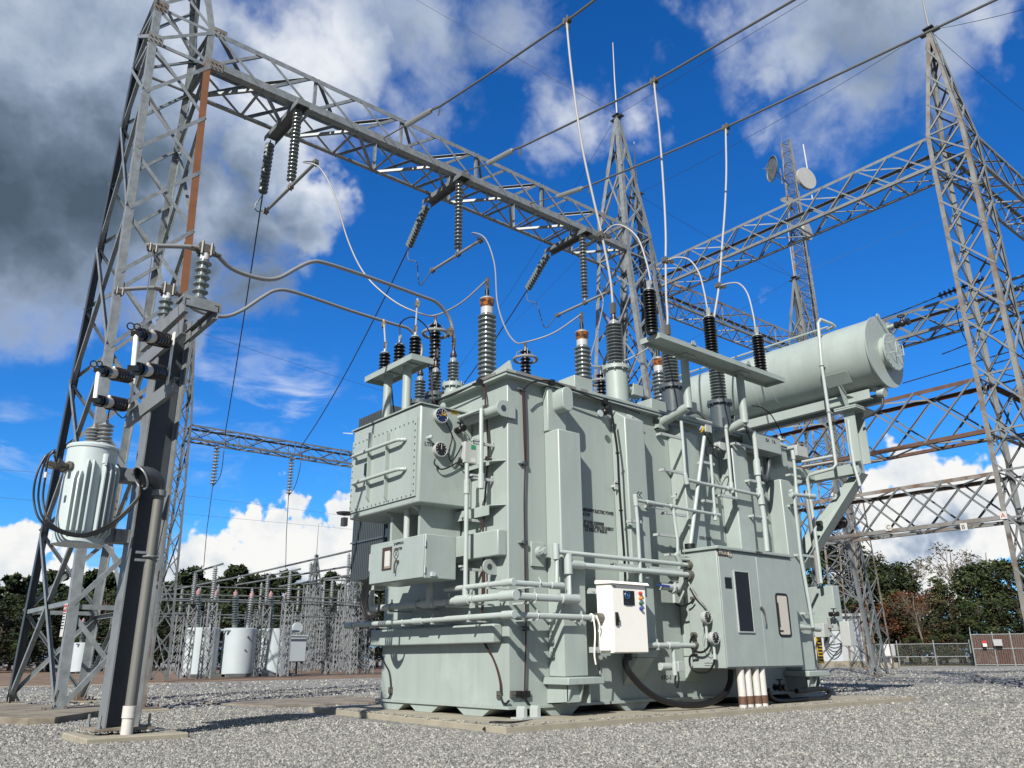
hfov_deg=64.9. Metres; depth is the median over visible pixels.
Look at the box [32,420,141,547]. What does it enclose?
pole transformer
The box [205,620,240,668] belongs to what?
switch rack
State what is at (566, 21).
dropper rod
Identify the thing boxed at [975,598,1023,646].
leafy tree
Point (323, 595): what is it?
post insulator
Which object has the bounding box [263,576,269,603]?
post insulator
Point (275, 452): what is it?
lattice girder
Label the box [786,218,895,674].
lattice tower
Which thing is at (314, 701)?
slab beside transformer
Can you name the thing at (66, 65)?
sky
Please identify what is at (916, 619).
sparse tree
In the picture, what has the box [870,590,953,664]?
leafy tree
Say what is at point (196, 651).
oil breaker
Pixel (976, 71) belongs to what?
static wire
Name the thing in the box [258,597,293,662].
shrub
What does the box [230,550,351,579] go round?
bus pipe
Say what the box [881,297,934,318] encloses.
conductor wire
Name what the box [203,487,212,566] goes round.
drop wire
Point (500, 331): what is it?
conductor wire
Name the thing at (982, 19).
static wire
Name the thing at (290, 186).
disconnect switch arm
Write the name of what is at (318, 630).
shrub
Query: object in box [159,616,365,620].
bus pipe
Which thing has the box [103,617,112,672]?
lattice stand
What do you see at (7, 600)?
shrub
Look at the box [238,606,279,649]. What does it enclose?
shrub
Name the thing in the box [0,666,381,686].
dirt ground
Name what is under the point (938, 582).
leafy tree
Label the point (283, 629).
lattice stand
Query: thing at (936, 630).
shrub
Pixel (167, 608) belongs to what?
shrub
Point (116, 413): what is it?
tap wire
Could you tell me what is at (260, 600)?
bus pipe
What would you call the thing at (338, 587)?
pine tree
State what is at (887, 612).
leafy tree
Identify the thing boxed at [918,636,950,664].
shrub
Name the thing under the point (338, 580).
bus pipe
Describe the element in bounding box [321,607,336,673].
lattice stand
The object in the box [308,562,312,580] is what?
post insulator
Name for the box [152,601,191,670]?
shrub
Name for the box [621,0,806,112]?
static wire
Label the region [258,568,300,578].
bus pipe
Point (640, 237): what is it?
lattice tower
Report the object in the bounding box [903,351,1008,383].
conductor wire
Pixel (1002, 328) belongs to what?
brown disc string
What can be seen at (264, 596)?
bus pipe
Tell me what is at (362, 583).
pine tree
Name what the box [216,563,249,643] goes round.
pine tree
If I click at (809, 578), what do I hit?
shrub
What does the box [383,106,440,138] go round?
dead end insulator
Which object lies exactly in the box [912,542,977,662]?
sparse tree
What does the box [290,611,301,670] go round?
lattice stand
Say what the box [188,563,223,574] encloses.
bus pipe
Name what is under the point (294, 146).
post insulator
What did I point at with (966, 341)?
jumper wire
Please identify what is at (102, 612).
shrub
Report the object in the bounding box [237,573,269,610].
pine tree
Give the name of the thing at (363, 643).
lattice tower
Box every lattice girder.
[184,424,352,467]
[189,31,626,264]
[645,138,945,299]
[657,276,806,351]
[762,378,999,469]
[797,472,1016,545]
[882,274,1023,348]
[947,136,1023,240]
[996,386,1023,447]
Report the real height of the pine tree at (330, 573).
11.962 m
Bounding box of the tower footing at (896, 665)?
[868,663,899,667]
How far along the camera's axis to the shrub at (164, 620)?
84.08 m
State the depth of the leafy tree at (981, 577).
81.73 m
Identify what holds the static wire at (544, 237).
attached to the lattice tower at (626, 261)
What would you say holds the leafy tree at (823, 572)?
on the grass bank
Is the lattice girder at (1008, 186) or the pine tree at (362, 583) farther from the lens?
the pine tree at (362, 583)
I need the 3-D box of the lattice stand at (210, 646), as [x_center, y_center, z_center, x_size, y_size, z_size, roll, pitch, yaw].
[-14.332,12.031,37.954,0.552,3.509,0.552,15,-24,-37]
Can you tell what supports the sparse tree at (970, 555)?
on the grass bank
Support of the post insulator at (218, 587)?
on the lattice stand at (218, 612)
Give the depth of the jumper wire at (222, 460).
39.86 m
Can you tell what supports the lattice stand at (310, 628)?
on the dirt ground at (40, 678)
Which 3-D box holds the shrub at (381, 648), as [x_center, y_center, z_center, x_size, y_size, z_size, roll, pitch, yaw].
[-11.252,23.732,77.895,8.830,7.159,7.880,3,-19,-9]
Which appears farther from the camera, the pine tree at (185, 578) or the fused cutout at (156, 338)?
the pine tree at (185, 578)
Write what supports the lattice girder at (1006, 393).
attached to the lattice tower at (934, 55)
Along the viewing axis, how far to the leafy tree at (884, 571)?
90.08 m
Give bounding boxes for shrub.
[0,590,78,670]
[0,593,23,665]
[0,594,44,670]
[0,596,105,671]
[0,599,30,654]
[0,601,44,665]
[5,592,62,668]
[17,595,109,662]
[36,609,107,664]
[52,590,116,670]
[77,602,177,657]
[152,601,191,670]
[154,591,189,668]
[155,602,221,669]
[156,593,243,661]
[156,595,222,659]
[208,597,274,663]
[220,599,277,649]
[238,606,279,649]
[249,602,329,636]
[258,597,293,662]
[289,596,356,662]
[307,606,370,667]
[317,591,364,660]
[320,600,383,667]
[326,591,381,665]
[355,595,384,658]
[806,569,820,586]
[807,543,903,612]
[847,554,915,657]
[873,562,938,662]
[876,638,908,662]
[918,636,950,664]
[920,602,981,664]
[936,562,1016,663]
[936,634,976,664]
[958,596,1023,660]
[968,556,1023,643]
[994,636,1023,663]
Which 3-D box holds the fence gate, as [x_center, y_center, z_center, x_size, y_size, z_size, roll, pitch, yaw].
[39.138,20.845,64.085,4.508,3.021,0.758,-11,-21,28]
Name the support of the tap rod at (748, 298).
on the power transformer at (524, 543)
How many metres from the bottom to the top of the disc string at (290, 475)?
2.125 m
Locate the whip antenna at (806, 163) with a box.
[803,144,812,197]
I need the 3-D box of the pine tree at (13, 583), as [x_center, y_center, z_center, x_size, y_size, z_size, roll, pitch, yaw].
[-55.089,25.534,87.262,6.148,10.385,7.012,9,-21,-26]
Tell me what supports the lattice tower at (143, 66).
on the tower leg footing
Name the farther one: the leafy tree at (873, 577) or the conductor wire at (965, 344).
the leafy tree at (873, 577)
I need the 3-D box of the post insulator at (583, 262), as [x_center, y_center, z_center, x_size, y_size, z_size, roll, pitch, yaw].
[2.472,-4.067,27.821,0.250,2.626,0.250,15,-24,-37]
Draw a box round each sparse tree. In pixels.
[842,541,900,648]
[889,590,929,664]
[893,556,945,662]
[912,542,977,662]
[949,549,1023,662]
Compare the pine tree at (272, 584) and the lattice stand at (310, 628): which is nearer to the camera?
the lattice stand at (310, 628)
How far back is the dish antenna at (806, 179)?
97.68 m
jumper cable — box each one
[303,161,486,316]
[472,232,580,343]
[590,286,648,366]
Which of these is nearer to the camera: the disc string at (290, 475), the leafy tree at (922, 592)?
the disc string at (290, 475)
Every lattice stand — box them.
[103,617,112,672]
[169,612,183,673]
[177,603,199,678]
[197,600,219,678]
[213,609,221,627]
[244,612,255,627]
[253,604,272,676]
[254,609,261,666]
[276,601,294,676]
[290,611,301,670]
[297,583,315,671]
[303,582,320,670]
[315,608,326,669]
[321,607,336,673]
[330,613,342,671]
[336,577,353,672]
[339,609,350,670]
[346,605,359,673]
[359,604,377,673]
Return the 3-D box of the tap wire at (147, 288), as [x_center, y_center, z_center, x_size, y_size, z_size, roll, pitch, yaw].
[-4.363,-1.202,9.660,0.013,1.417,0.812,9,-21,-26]
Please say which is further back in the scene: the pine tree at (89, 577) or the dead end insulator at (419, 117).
the pine tree at (89, 577)
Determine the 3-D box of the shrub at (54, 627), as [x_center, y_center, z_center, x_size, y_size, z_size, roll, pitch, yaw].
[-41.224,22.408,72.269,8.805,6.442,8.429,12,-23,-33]
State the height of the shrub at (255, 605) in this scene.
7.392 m
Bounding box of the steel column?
[81,294,221,734]
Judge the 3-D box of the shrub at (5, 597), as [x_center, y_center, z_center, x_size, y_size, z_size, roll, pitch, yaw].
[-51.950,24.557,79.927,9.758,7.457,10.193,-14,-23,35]
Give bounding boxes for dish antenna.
[762,155,789,184]
[780,195,794,211]
[796,167,815,189]
[800,224,812,240]
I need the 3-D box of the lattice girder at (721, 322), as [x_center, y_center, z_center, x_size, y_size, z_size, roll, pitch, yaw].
[10.434,-2.746,37.868,11.658,1.101,1.120,15,-24,-37]
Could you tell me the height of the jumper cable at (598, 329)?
4.677 m
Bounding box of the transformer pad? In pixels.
[309,693,915,733]
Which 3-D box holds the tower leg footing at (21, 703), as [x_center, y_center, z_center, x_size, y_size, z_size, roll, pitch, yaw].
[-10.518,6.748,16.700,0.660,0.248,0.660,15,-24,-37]
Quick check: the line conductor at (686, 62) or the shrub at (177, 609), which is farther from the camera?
the shrub at (177, 609)
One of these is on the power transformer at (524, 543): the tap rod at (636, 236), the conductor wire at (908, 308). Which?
the tap rod at (636, 236)
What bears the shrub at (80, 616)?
on the dirt ground at (40, 678)
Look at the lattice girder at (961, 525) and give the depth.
23.41 m
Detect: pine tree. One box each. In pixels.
[0,571,28,624]
[7,575,30,623]
[31,569,69,631]
[55,587,89,637]
[82,568,113,596]
[85,573,116,620]
[157,580,187,668]
[167,565,205,664]
[177,578,216,626]
[199,575,244,639]
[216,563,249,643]
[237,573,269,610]
[242,573,282,611]
[272,568,308,617]
[286,583,326,636]
[317,570,340,617]
[333,583,358,611]
[352,582,363,609]
[359,588,384,666]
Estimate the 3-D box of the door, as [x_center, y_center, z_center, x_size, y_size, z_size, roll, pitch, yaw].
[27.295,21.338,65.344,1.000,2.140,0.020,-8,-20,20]
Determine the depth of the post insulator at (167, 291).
11.66 m
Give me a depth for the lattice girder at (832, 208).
28.46 m
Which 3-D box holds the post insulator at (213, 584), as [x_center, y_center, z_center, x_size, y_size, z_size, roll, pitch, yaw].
[-14.349,9.588,38.786,0.260,1.634,0.260,15,-24,-37]
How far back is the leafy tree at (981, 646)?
71.36 m
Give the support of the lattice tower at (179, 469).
on the dirt ground at (40, 678)
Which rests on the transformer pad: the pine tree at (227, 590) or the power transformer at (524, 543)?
the power transformer at (524, 543)
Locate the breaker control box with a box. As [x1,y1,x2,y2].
[289,622,307,673]
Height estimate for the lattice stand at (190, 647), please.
3.462 m
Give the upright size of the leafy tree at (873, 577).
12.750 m
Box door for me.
[840,634,856,660]
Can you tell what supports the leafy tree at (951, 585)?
on the grass bank
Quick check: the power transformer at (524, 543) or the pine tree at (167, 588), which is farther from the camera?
the pine tree at (167, 588)
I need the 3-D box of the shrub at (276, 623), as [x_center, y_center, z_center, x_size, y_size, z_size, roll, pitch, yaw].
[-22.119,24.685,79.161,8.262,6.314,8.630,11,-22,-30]
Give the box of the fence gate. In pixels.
[969,627,1023,665]
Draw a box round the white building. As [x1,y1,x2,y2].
[813,613,864,666]
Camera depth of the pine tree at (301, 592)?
90.12 m
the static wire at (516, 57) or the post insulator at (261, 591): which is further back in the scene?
the post insulator at (261, 591)
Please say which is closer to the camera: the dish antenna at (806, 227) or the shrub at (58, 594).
the shrub at (58, 594)
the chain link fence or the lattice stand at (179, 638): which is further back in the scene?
the chain link fence
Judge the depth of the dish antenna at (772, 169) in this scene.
93.51 m
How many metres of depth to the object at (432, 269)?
24.13 m
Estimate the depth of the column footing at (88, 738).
9.13 m
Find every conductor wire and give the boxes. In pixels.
[225,196,262,433]
[301,248,407,445]
[464,290,526,383]
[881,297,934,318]
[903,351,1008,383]
[942,331,997,354]
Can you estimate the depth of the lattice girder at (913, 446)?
24.10 m
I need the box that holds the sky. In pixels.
[0,0,1023,660]
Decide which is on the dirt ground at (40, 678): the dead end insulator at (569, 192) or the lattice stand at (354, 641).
the lattice stand at (354, 641)
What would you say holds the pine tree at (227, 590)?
on the dirt ground at (40, 678)
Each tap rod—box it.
[604,224,651,284]
[668,257,707,307]
[721,282,755,327]
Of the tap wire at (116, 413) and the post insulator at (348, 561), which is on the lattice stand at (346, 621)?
the post insulator at (348, 561)
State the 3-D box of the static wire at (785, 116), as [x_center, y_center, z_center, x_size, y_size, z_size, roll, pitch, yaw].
[9.578,-9.858,30.873,0.024,0.265,12.661,15,-24,-37]
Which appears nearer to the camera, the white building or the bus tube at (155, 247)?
the bus tube at (155, 247)
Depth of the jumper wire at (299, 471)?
42.32 m
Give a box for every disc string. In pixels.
[210,445,219,486]
[286,456,293,495]
[834,516,847,530]
[935,276,988,298]
[997,319,1023,332]
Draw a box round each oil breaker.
[70,618,100,673]
[176,588,223,677]
[217,590,260,676]
[256,591,299,675]
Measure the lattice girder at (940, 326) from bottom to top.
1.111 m
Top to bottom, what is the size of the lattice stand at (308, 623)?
5.914 m
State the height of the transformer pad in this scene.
0.280 m
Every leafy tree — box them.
[806,545,884,621]
[820,542,923,661]
[840,597,901,649]
[852,601,918,662]
[857,561,940,662]
[861,594,932,664]
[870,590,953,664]
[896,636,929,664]
[897,598,976,664]
[905,588,949,662]
[920,575,996,662]
[924,585,956,662]
[935,559,1022,662]
[941,600,1023,656]
[957,558,1023,661]
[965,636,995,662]
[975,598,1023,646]
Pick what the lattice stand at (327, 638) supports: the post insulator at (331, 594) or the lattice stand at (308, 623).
the post insulator at (331, 594)
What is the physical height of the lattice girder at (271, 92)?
1.336 m
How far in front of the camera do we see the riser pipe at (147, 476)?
9.69 m
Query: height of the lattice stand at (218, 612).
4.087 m
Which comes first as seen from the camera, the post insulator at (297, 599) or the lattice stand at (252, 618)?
the lattice stand at (252, 618)
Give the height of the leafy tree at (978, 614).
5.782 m
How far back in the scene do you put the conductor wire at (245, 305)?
28.92 m
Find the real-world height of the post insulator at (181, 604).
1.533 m
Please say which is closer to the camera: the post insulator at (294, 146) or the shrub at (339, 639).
the post insulator at (294, 146)
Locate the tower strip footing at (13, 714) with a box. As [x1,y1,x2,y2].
[0,704,99,724]
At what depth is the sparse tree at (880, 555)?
94.73 m
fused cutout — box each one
[89,360,135,415]
[126,322,175,384]
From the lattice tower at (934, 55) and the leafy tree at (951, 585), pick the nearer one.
the lattice tower at (934, 55)
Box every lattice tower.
[0,0,227,709]
[148,339,195,680]
[290,525,327,669]
[329,562,367,669]
[593,42,664,401]
[625,142,665,402]
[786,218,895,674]
[825,414,899,669]
[920,0,1023,620]
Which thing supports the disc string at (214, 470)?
hanging from the lattice girder at (275, 452)
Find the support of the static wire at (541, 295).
attached to the lattice tower at (640, 237)
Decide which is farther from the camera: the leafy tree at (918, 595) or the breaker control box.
the leafy tree at (918, 595)
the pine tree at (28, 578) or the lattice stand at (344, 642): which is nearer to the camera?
the lattice stand at (344, 642)
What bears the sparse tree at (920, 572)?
on the grass bank
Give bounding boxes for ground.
[0,656,1023,767]
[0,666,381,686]
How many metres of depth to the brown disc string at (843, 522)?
19.23 m
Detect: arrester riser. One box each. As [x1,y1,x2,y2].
[381,319,386,346]
[414,298,419,330]
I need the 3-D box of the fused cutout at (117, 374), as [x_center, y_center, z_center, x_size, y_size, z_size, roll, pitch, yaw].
[-5.280,0.035,10.702,0.269,0.833,1.292,2,-19,-8]
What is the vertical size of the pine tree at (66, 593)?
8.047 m
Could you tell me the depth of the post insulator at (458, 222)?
24.54 m
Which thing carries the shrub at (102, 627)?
on the dirt ground at (40, 678)
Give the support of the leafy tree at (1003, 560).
on the grass bank
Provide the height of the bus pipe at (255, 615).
0.232 m
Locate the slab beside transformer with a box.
[202,696,378,707]
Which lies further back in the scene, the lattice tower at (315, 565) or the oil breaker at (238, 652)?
the lattice tower at (315, 565)
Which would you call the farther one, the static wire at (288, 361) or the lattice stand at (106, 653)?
the lattice stand at (106, 653)
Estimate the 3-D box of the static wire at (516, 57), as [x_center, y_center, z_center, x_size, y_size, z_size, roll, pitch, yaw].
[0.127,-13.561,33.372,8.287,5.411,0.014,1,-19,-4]
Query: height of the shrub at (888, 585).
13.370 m
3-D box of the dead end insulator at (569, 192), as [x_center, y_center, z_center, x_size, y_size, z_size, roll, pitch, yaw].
[1.507,-5.923,25.620,0.150,0.952,2.812,15,-24,-37]
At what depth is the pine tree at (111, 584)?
90.86 m
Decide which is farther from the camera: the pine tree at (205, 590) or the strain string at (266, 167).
the pine tree at (205, 590)
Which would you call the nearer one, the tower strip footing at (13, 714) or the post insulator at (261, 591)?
the tower strip footing at (13, 714)
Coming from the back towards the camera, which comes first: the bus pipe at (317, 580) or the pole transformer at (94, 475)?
the bus pipe at (317, 580)
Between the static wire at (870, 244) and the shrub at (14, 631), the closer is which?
the shrub at (14, 631)
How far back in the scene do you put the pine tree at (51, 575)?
86.29 m
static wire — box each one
[185,495,329,513]
[192,514,343,528]
[202,333,378,389]
[417,0,613,113]
[458,124,611,368]
[468,200,631,360]
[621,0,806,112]
[641,196,793,277]
[642,43,907,191]
[812,215,940,268]
[934,34,1023,110]
[938,9,1023,28]
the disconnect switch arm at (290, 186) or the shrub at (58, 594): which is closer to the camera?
the disconnect switch arm at (290, 186)
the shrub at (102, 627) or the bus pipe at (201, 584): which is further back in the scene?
the shrub at (102, 627)
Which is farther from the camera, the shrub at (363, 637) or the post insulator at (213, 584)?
the shrub at (363, 637)
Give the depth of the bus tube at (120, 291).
13.18 m
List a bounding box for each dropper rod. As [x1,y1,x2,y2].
[562,15,615,313]
[649,76,674,334]
[713,123,729,317]
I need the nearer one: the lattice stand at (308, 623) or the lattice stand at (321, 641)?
the lattice stand at (308, 623)
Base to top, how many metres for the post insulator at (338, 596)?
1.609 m
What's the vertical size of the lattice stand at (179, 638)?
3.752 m
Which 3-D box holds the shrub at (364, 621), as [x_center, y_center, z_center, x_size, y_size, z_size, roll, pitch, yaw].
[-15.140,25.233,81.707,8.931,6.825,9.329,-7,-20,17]
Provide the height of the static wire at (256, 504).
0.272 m
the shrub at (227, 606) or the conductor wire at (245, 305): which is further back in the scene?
the shrub at (227, 606)
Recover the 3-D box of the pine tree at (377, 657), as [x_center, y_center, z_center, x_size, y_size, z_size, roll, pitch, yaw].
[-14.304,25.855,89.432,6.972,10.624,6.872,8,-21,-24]
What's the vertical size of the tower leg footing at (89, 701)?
0.248 m
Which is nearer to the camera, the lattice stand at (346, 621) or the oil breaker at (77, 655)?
the lattice stand at (346, 621)
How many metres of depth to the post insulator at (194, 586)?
39.39 m
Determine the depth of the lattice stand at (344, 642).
62.10 m
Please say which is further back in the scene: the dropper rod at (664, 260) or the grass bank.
the grass bank
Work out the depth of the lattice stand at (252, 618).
57.34 m
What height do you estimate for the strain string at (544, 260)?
0.792 m
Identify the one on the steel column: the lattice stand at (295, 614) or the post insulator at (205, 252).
the post insulator at (205, 252)
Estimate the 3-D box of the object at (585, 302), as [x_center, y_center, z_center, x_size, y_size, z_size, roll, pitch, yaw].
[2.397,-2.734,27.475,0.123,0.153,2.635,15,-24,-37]
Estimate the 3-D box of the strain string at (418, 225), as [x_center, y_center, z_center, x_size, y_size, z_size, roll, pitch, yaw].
[-3.167,-5.275,27.021,0.280,0.796,2.016,8,-21,-23]
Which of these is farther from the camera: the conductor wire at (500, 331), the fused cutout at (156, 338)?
the conductor wire at (500, 331)
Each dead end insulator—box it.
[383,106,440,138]
[463,146,521,171]
[530,185,589,203]
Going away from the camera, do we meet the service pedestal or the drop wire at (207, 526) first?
the drop wire at (207, 526)
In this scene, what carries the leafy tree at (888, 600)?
on the grass bank
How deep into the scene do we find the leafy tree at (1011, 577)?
79.91 m
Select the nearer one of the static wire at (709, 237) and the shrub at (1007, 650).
the static wire at (709, 237)
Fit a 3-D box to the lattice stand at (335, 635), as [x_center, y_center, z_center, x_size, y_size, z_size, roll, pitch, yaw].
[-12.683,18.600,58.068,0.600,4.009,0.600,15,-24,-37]
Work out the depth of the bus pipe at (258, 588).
59.38 m
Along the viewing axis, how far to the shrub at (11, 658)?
67.90 m
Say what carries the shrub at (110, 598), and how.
on the dirt ground at (40, 678)
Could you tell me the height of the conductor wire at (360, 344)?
2.711 m
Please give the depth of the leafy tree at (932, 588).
92.47 m
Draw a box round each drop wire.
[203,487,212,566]
[285,496,288,568]
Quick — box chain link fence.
[866,640,973,665]
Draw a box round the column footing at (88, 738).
[62,727,188,743]
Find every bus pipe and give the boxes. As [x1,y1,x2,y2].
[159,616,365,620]
[160,613,365,617]
[162,598,359,602]
[162,599,348,605]
[163,593,359,599]
[165,585,360,590]
[169,578,229,590]
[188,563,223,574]
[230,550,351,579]
[235,565,350,585]
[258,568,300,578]
[279,574,349,586]
[324,579,349,580]
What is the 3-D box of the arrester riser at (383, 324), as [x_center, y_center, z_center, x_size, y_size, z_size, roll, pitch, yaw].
[-2.288,-0.903,14.453,0.078,0.595,0.173,15,-24,-37]
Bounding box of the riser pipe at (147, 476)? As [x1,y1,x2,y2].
[120,466,166,734]
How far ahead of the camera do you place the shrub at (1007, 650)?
70.47 m
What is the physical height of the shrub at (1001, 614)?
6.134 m
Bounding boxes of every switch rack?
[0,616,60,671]
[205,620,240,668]
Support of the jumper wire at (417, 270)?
hanging from the strain string at (418, 225)
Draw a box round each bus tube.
[113,286,423,355]
[145,243,454,338]
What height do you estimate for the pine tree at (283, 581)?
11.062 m
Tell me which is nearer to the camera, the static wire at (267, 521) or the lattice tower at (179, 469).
the lattice tower at (179, 469)
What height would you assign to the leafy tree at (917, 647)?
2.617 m
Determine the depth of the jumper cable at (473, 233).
19.49 m
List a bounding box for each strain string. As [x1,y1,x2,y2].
[258,140,274,195]
[406,203,429,247]
[525,252,549,290]
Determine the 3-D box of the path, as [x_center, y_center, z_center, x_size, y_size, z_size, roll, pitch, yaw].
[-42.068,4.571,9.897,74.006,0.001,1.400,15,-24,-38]
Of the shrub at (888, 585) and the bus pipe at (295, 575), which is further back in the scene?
the shrub at (888, 585)
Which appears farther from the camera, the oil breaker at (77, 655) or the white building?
the white building
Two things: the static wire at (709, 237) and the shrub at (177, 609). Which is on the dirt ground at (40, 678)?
the shrub at (177, 609)
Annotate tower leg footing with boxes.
[1,702,26,704]
[68,700,100,703]
[142,708,169,712]
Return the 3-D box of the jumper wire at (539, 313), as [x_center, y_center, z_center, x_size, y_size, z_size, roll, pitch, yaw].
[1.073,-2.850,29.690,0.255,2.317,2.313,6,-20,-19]
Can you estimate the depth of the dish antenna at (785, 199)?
93.44 m
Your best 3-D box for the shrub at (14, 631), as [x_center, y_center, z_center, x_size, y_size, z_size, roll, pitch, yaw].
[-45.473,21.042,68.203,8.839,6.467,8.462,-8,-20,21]
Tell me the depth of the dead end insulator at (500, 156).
23.45 m
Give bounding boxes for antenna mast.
[781,139,869,662]
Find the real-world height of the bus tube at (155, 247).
1.221 m
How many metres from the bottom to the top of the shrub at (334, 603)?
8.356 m
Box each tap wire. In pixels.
[107,408,126,418]
[142,249,152,326]
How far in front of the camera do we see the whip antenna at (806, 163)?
99.48 m
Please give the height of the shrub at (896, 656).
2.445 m
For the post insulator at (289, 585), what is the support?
on the lattice stand at (283, 629)
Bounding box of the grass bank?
[886,658,1023,665]
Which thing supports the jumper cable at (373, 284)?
hanging from the disconnect switch arm at (290, 186)
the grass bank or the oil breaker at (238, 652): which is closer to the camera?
the oil breaker at (238, 652)
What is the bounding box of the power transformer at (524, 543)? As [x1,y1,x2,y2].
[336,277,910,730]
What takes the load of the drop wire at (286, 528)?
hanging from the disc string at (290, 475)
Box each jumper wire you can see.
[213,435,224,485]
[289,447,300,494]
[407,248,429,285]
[527,291,554,327]
[956,308,1014,376]
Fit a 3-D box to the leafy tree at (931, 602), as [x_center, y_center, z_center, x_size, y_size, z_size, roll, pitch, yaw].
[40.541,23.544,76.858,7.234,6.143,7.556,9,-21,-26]
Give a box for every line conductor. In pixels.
[439,0,596,106]
[520,0,795,147]
[591,0,997,184]
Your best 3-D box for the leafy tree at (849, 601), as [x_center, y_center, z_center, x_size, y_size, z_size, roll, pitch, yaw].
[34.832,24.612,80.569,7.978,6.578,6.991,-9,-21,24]
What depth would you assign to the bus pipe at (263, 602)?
47.50 m
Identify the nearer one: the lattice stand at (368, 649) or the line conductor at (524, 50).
the line conductor at (524, 50)
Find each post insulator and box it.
[154,281,182,326]
[178,589,184,611]
[189,240,221,298]
[191,572,197,602]
[210,566,217,599]
[216,584,219,607]
[258,582,262,607]
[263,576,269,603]
[286,107,301,182]
[286,571,292,600]
[296,586,299,610]
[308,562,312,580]
[321,581,325,607]
[329,580,333,606]
[336,590,340,612]
[346,553,350,576]
[353,581,357,604]
[454,178,462,251]
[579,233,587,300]
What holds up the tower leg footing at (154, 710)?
on the ground at (831, 680)
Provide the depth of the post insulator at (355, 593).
47.88 m
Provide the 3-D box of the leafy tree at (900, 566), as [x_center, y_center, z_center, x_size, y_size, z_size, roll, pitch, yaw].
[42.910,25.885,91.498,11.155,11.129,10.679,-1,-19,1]
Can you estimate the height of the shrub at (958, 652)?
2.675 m
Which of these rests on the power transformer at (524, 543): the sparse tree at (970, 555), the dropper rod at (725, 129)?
the dropper rod at (725, 129)
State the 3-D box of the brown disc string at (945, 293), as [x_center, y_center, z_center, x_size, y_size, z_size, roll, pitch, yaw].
[14.916,-3.199,26.752,0.250,0.328,1.714,15,-24,-37]
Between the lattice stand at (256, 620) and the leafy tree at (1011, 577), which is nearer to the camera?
the lattice stand at (256, 620)
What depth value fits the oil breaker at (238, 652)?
43.49 m
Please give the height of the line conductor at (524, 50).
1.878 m
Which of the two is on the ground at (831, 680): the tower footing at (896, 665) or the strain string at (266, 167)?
the tower footing at (896, 665)
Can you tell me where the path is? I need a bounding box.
[3,683,166,686]
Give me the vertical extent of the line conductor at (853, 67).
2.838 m
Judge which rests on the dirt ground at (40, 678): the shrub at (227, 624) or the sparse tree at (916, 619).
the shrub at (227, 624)
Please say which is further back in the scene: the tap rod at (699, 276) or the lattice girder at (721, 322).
the lattice girder at (721, 322)
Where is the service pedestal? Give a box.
[883,644,895,662]
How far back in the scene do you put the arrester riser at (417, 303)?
13.71 m
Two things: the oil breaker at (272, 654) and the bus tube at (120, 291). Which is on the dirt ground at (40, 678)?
the oil breaker at (272, 654)
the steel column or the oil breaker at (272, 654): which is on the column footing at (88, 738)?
the steel column
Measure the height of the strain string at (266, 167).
0.788 m
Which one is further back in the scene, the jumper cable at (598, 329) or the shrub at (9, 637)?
the shrub at (9, 637)

